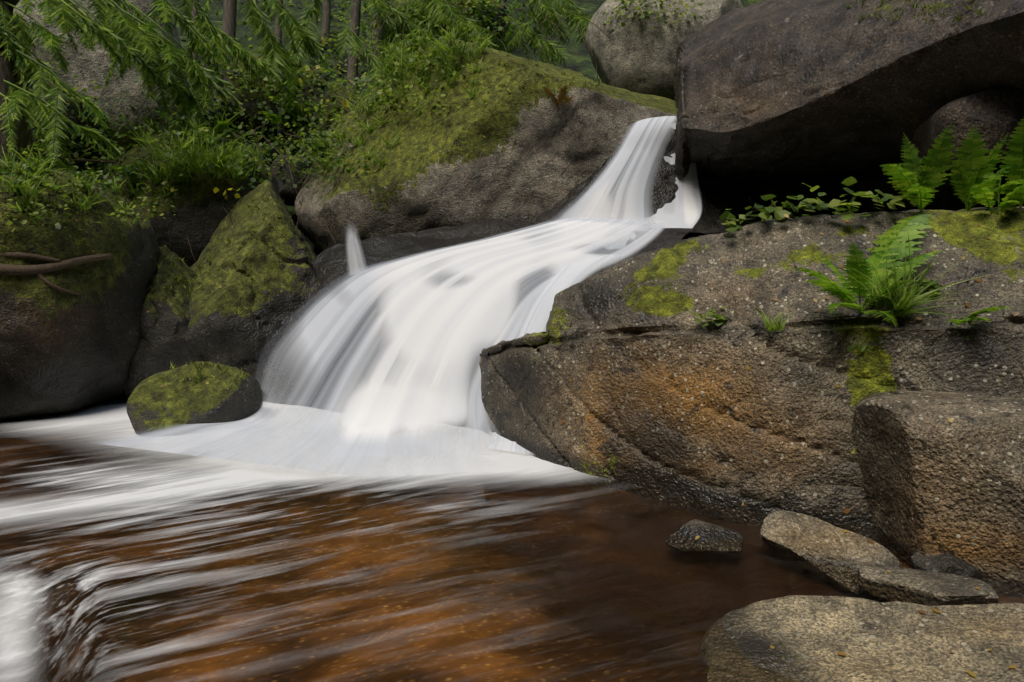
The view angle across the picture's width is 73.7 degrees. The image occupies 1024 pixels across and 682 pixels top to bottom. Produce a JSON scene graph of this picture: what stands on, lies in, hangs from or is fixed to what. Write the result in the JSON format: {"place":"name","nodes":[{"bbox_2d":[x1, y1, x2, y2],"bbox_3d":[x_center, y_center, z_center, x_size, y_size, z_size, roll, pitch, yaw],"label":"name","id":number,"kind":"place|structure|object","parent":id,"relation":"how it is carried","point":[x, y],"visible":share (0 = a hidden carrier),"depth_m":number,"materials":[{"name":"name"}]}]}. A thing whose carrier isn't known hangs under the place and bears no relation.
{"place":"outdoors","nodes":[
{"label":"outdoors","id":0,"kind":"place"},
{"bbox_2d":[0,0,496,211],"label":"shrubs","id":1,"kind":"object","parent":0,"point":[39,162],"depth_m":7.68,"materials":[{"name":"green plant"}]},
{"bbox_2d":[30,82,110,174],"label":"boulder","id":2,"kind":"object","parent":1,"relation":"on","point":[77,121],"visible":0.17,"depth_m":7.72,"materials":[{"name":"grey stone"}]},
{"bbox_2d":[193,55,306,144],"bbox_3d":[-4.484,-4.191,11.993,2.032,1.485,1.816,-5,9,-30],"label":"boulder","id":3,"kind":"object","parent":1,"relation":"on","point":[250,103],"visible":0.2,"depth_m":11.15,"materials":[{"name":"grey stone"}]},
{"bbox_2d":[269,155,310,205],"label":"rock","id":4,"kind":"object","parent":1,"relation":"on","point":[289,197],"visible":0.34,"depth_m":9.18,"materials":[{"name":"grey stone"}]},
{"bbox_2d":[108,15,496,194],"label":"bank grass","id":5,"kind":"structure","parent":1,"relation":"on","point":[194,167],"depth_m":7.36,"materials":[{"name":"green plant"}]},
{"bbox_2d":[277,79,359,156],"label":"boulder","id":6,"kind":"object","parent":1,"relation":"on","point":[306,92],"visible":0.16,"depth_m":9.85,"materials":[{"name":"grey stone"}]},
{"bbox_2d":[0,0,710,231],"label":"undergrowth","id":7,"kind":"object","parent":1,"relation":"on","point":[361,79],"depth_m":8.84,"materials":[{"name":"green plant"}]},
{"bbox_2d":[380,0,506,55],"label":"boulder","id":8,"kind":"object","parent":1,"relation":"on","point":[501,6],"visible":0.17,"depth_m":12.74,"materials":[{"name":"grey stone"}]},
{"bbox_2d":[0,0,983,383],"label":"moss tufts","id":9,"kind":"object","parent":1,"relation":"on","point":[14,216],"visible":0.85,"depth_m":6.09,"materials":[{"name":"green plant"}]},
{"bbox_2d":[33,76,1023,327],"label":"ferns","id":10,"kind":"object","parent":1,"relation":"on","point":[978,181],"visible":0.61,"depth_m":3.59,"materials":[{"name":"green plant"}]},
{"bbox_2d":[0,402,585,681],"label":"foam","id":11,"kind":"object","parent":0,"point":[458,455],"depth_m":4.04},
{"bbox_2d":[94,0,762,255],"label":"hillside ground","id":12,"kind":"structure","parent":0,"point":[583,65],"depth_m":16.40,"materials":[{"name":"green plant"}]},
{"bbox_2d":[13,0,191,160],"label":"boulder","id":13,"kind":"object","parent":12,"relation":"on","point":[89,65],"visible":0.17,"depth_m":8.72,"materials":[{"name":"grey stone"}]},
{"bbox_2d":[99,131,279,266],"bbox_3d":[-4.004,-1.513,8.437,2.363,2.024,2.350,0,8,0],"label":"boulder","id":14,"kind":"object","parent":12,"relation":"on","point":[199,209],"visible":0.23,"depth_m":7.49,"materials":[{"name":"grey stone"}]},
{"bbox_2d":[163,37,350,198],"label":"yellow shrub leaves","id":15,"kind":"object","parent":12,"relation":"on","point":[216,189],"visible":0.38,"depth_m":9.55,"materials":[{"name":"plant"}]},
{"bbox_2d":[0,0,546,161],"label":"tree trunks","id":16,"kind":"object","parent":12,"relation":"on","point":[7,72],"visible":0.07,"depth_m":10.98,"materials":[{"name":"brown plant"}]},
{"bbox_2d":[0,0,593,170],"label":"spruce boughs","id":17,"kind":"object","parent":12,"relation":"on","point":[141,36],"visible":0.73,"depth_m":7.55,"materials":[{"name":"green plant"}]},
{"bbox_2d":[0,0,611,294],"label":"dead roots","id":18,"kind":"object","parent":12,"relation":"on","point":[36,270],"visible":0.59,"depth_m":6.62,"materials":[{"name":"brown wood"}]},
{"bbox_2d":[294,39,677,251],"bbox_3d":[-0.128,-2.476,9.326,5.455,3.381,3.476,0,8,0],"label":"mossy boulder","id":19,"kind":"object","parent":12,"relation":"on","point":[462,170],"visible":0.52,"depth_m":7.89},
{"bbox_2d":[543,85,573,108],"bbox_3d":[0.528,-2.747,7.668,0.361,0.260,0.172,0,8,0],"label":"dead leaf","id":20,"kind":"object","parent":19,"relation":"on","point":[559,99],"visible":1,"depth_m":7.67,"materials":[{"name":"brown plant"}]},
{"bbox_2d":[535,128,772,232],"bbox_3d":[1.705,-2.081,8.318,2.889,1.584,1.980,0,8,0],"label":"rock","id":21,"kind":"object","parent":12,"relation":"on","point":[719,195],"visible":0.19,"depth_m":7.82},
{"bbox_2d":[558,116,676,249],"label":"waterfall","id":22,"kind":"object","parent":21,"relation":"on","point":[629,168],"visible":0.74,"depth_m":7.53,"materials":[{"name":"liquid"}]},
{"bbox_2d":[649,123,701,227],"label":"waterfall strands","id":23,"kind":"object","parent":21,"relation":"attached to","point":[683,209],"visible":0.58,"depth_m":7.68,"materials":[{"name":"liquid"}]},
{"bbox_2d":[585,0,742,100],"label":"boulder","id":24,"kind":"object","parent":12,"relation":"on","point":[632,55],"visible":0.38,"depth_m":10.39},
{"bbox_2d":[674,0,1023,239],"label":"boulder","id":25,"kind":"object","parent":12,"relation":"on","point":[780,100],"visible":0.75,"depth_m":6.63,"materials":[{"name":"grey stone"}]},
{"bbox_2d":[907,86,1023,169],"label":"rock under overhang","id":26,"kind":"object","parent":25,"relation":"on","point":[994,115],"visible":0.62,"depth_m":5.12,"materials":[{"name":"grey stone"}]},
{"bbox_2d":[0,423,1023,681],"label":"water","id":27,"kind":"structure","parent":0,"point":[508,579],"depth_m":2.96,"materials":[{"name":"brown liquid"}]},
{"bbox_2d":[0,161,158,421],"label":"boulder","id":28,"kind":"object","parent":27,"relation":"on","point":[61,352],"visible":0.75,"depth_m":5.52,"materials":[{"name":"grey stone"}]},
{"bbox_2d":[123,246,203,397],"bbox_3d":[-3.252,-0.142,6.503,0.995,1.515,1.055,-2,8,-16],"label":"boulder","id":29,"kind":"object","parent":27,"relation":"on","point":[169,315],"visible":0.38,"depth_m":6.09,"materials":[{"name":"grey stone"}]},
{"bbox_2d":[126,361,262,434],"bbox_3d":[-2.478,0.469,5.361,0.989,0.625,0.844,0,8,0],"label":"rock in water","id":30,"kind":"object","parent":27,"relation":"on","point":[152,405],"visible":0.84,"depth_m":5.14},
{"bbox_2d":[184,180,319,373],"bbox_3d":[-2.600,-0.573,7.021,1.653,2.228,1.923,-3,9,-20],"label":"boulder","id":31,"kind":"object","parent":27,"relation":"on","point":[245,314],"visible":0.59,"depth_m":6.39,"materials":[{"name":"green stone"}]},
{"bbox_2d":[250,217,689,426],"bbox_3d":[-0.538,-0.167,6.857,3.704,2.302,3.816,4,9,28],"label":"rock cascade bed","id":32,"kind":"object","parent":27,"relation":"on","point":[277,374],"visible":0.2,"depth_m":6.88,"materials":[{"name":"grey stone"}]},
{"bbox_2d":[348,233,364,274],"bbox_3d":[-1.483,-0.716,6.574,0.307,0.955,0.913,-6,10,-35],"label":"waterfall trickle","id":33,"kind":"object","parent":32,"relation":"on","point":[353,256],"visible":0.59,"depth_m":6.70,"materials":[{"name":"liquid"}]},
{"bbox_2d":[103,218,662,474],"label":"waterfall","id":34,"kind":"structure","parent":32,"relation":"on","point":[436,322],"depth_m":5.26,"materials":[{"name":"liquid"}]},
{"bbox_2d":[487,254,617,454],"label":"waterfall","id":35,"kind":"object","parent":34,"relation":"on","point":[561,280],"visible":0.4,"depth_m":5.50,"materials":[{"name":"liquid"}]},
{"bbox_2d":[665,519,742,552],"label":"pool rock","id":36,"kind":"object","parent":27,"relation":"on","point":[713,538],"visible":0.99,"depth_m":3.15,"materials":[{"name":"grey stone"}]},
{"bbox_2d":[473,206,1023,540],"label":"bank slab","id":37,"kind":"structure","parent":27,"relation":"on","point":[725,435],"depth_m":3.62,"materials":[{"name":"brown stone"}]},
{"bbox_2d":[4,59,1018,676],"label":"leaf litter","id":38,"kind":"object","parent":37,"relation":"on","point":[846,511],"visible":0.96,"depth_m":3.35,"materials":[{"name":"plant"}]},
{"bbox_2d":[690,176,942,330],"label":"herbs","id":39,"kind":"object","parent":37,"relation":"on","point":[779,212],"visible":0.91,"depth_m":3.83,"materials":[{"name":"green plant"}]},
{"bbox_2d":[754,215,985,351],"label":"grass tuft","id":40,"kind":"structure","parent":37,"relation":"on","point":[902,305],"depth_m":3.30,"materials":[{"name":"green plant"}]},
{"bbox_2d":[760,510,903,599],"bbox_3d":[1.411,0.933,3.024,0.578,0.253,0.293,7,10,39],"label":"pool rock","id":41,"kind":"object","parent":27,"relation":"on","point":[837,557],"visible":0.8,"depth_m":2.98,"materials":[{"name":"stone"}]},
{"bbox_2d":[699,595,1023,681],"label":"foreground rock","id":42,"kind":"object","parent":27,"relation":"on","point":[807,637],"visible":0.98,"depth_m":2.29,"materials":[{"name":"stone"}]},
{"bbox_2d":[858,565,998,605],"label":"pool rock","id":43,"kind":"object","parent":27,"relation":"on","point":[910,585],"visible":0.84,"depth_m":2.69,"materials":[{"name":"grey stone"}]},
{"bbox_2d":[911,551,981,579],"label":"pool rock","id":44,"kind":"object","parent":27,"relation":"on","point":[945,563],"visible":0.43,"depth_m":2.81,"materials":[{"name":"grey stone"}]},
{"bbox_2d":[852,390,1023,597],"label":"slab block","id":45,"kind":"structure","parent":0,"point":[936,481],"depth_m":2.84,"materials":[{"name":"brown stone"}]}
]}

